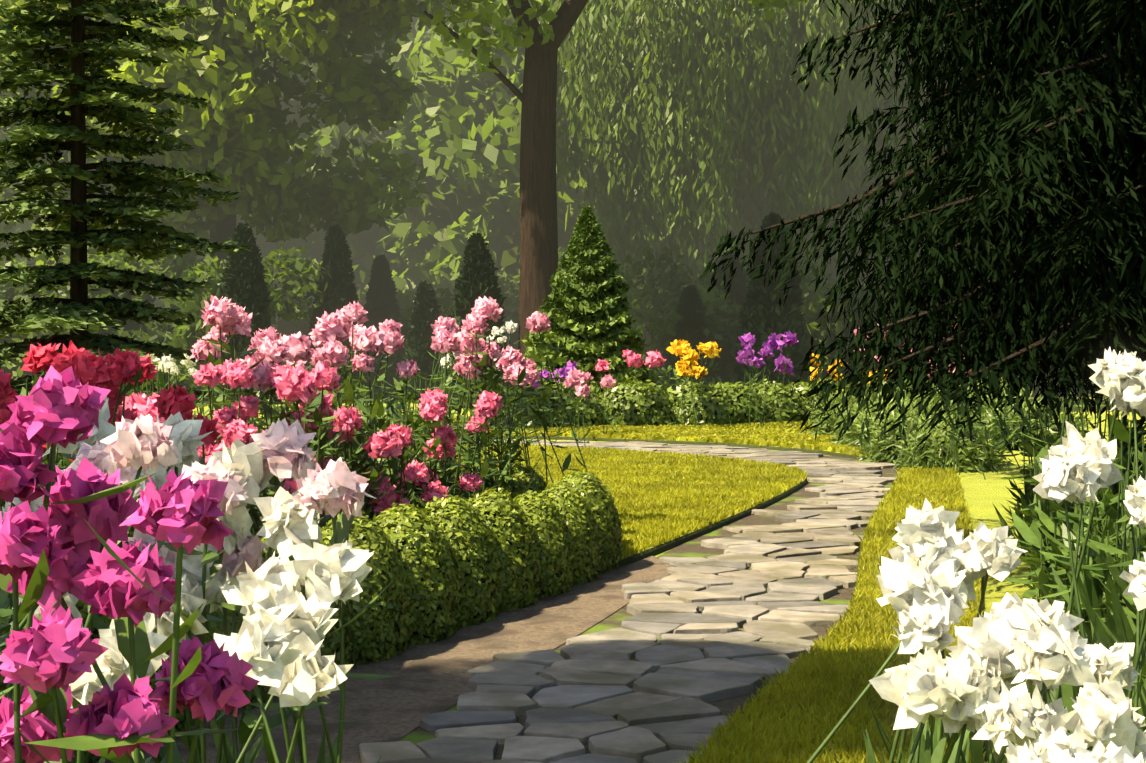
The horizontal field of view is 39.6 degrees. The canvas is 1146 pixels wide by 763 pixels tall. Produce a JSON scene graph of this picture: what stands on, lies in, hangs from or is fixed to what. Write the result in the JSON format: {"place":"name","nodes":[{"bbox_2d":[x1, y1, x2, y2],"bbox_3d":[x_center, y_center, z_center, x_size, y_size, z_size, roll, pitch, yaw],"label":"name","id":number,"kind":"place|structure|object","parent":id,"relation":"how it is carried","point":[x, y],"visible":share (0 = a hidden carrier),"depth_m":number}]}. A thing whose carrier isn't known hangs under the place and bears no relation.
{"place":"outdoors","nodes":[
{"label":"outdoors","id":0,"kind":"place"},
{"bbox_2d":[0,0,253,401],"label":"spruce","id":1,"kind":"object","parent":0,"point":[27,315],"depth_m":21.54},
{"bbox_2d":[150,205,928,407],"bbox_3d":[-0.168,-1.699,41.272,19.426,4.630,28.026,0,1,-23],"label":"thuja","id":2,"kind":"object","parent":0,"point":[588,249],"depth_m":35.58},
{"bbox_2d":[150,320,1020,482],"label":"flowers","id":3,"kind":"object","parent":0,"point":[573,376],"depth_m":24.11},
{"bbox_2d":[116,382,1145,556],"bbox_3d":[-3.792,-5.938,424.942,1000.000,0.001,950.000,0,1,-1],"label":"ground","id":4,"kind":"structure","parent":0,"point":[1074,409],"depth_m":33.10},
{"bbox_2d":[56,443,674,762],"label":"soil border","id":5,"kind":"object","parent":4,"relation":"on","point":[432,678],"visible":0.16,"depth_m":6.01},
{"bbox_2d":[0,364,543,762],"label":"bed foliage","id":6,"kind":"object","parent":5,"relation":"on","point":[377,408],"visible":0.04,"depth_m":9.07},
{"bbox_2d":[0,366,397,762],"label":"flowers","id":7,"kind":"object","parent":6,"relation":"attached to","point":[275,643],"depth_m":2.18},
{"bbox_2d":[0,295,612,719],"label":"pink flowers","id":8,"kind":"object","parent":6,"relation":"attached to","point":[296,383],"depth_m":7.98},
{"bbox_2d":[0,463,622,762],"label":"hedge","id":9,"kind":"object","parent":5,"relation":"on","point":[555,503],"depth_m":7.03},
{"bbox_2d":[612,477,806,566],"bbox_3d":[0.665,0.928,14.864,3.480,0.046,11.415,0,1,-12],"label":"lawn edge","id":10,"kind":"object","parent":5,"relation":"on","point":[666,546],"visible":0.33,"depth_m":10.58},
{"bbox_2d":[260,0,805,356],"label":"tree","id":11,"kind":"object","parent":4,"relation":"on","point":[537,96],"depth_m":35.55},
{"bbox_2d":[0,0,1092,400],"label":"trees","id":12,"kind":"object","parent":4,"relation":"on","point":[308,124],"depth_m":42.09},
{"bbox_2d":[532,0,905,329],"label":"weeping tree leaves","id":13,"kind":"object","parent":12,"relation":"attached to","point":[644,125],"visible":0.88,"depth_m":43.66},
{"bbox_2d":[412,442,807,559],"bbox_3d":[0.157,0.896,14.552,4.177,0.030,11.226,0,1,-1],"label":"grass","id":14,"kind":"structure","parent":4,"relation":"on","point":[662,497],"depth_m":13.82},
{"bbox_2d":[359,437,900,762],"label":"stone path","id":15,"kind":"structure","parent":4,"relation":"on","point":[615,619],"depth_m":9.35},
{"bbox_2d":[853,474,987,762],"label":"lawn edge","id":16,"kind":"object","parent":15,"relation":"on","point":[984,750],"visible":0.08,"depth_m":7.47},
{"bbox_2d":[430,436,876,461],"bbox_3d":[0.736,0.782,23.567,11.673,0.046,11.750,0,1,-1],"label":"lawn edge","id":17,"kind":"object","parent":4,"relation":"on","point":[829,453],"visible":0.29,"depth_m":21.10},
{"bbox_2d":[488,377,1009,426],"bbox_3d":[4.270,0.322,28.350,13.483,0.939,2.565,-1,1,-39],"label":"hedge","id":18,"kind":"object","parent":4,"relation":"on","point":[731,392],"depth_m":25.27},
{"bbox_2d":[647,358,1055,396],"bbox_3d":[5.847,-0.234,46.318,16.024,1.321,35.542,0,1,22],"label":"bed foliage","id":19,"kind":"object","parent":4,"relation":"on","point":[667,384],"visible":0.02,"depth_m":35.18},
{"bbox_2d":[800,390,1014,472],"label":"ornamental grass","id":20,"kind":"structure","parent":4,"relation":"on","point":[875,448],"depth_m":16.99},
{"bbox_2d":[700,0,1145,542],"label":"conifer","id":21,"kind":"object","parent":4,"relation":"on","point":[1078,182],"depth_m":8.17},
{"bbox_2d":[894,382,1105,450],"bbox_3d":[5.780,0.349,23.387,2.328,1.067,8.170,0,1,-1],"label":"clump","id":22,"kind":"object","parent":4,"relation":"on","point":[1025,408],"depth_m":19.87},
{"bbox_2d":[957,433,1145,762],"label":"lawn","id":23,"kind":"structure","parent":4,"relation":"on","point":[980,494],"depth_m":12.68},
{"bbox_2d":[988,398,1145,698],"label":"bed foliage","id":24,"kind":"object","parent":23,"relation":"on","point":[1110,554],"visible":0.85,"depth_m":6.23},
{"bbox_2d":[806,347,1145,762],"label":"flowers","id":25,"kind":"object","parent":24,"relation":"attached to","point":[935,568],"depth_m":2.99},
{"bbox_2d":[677,466,989,762],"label":"grass","id":26,"kind":"structure","parent":0,"point":[861,641],"depth_m":5.47},
{"label":"lawn","id":27,"kind":"structure","parent":0,"visible":0},
{"bbox_2d":[329,415,872,456],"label":"grass","id":28,"kind":"structure","parent":27,"relation":"on","point":[781,434],"depth_m":22.33}
]}

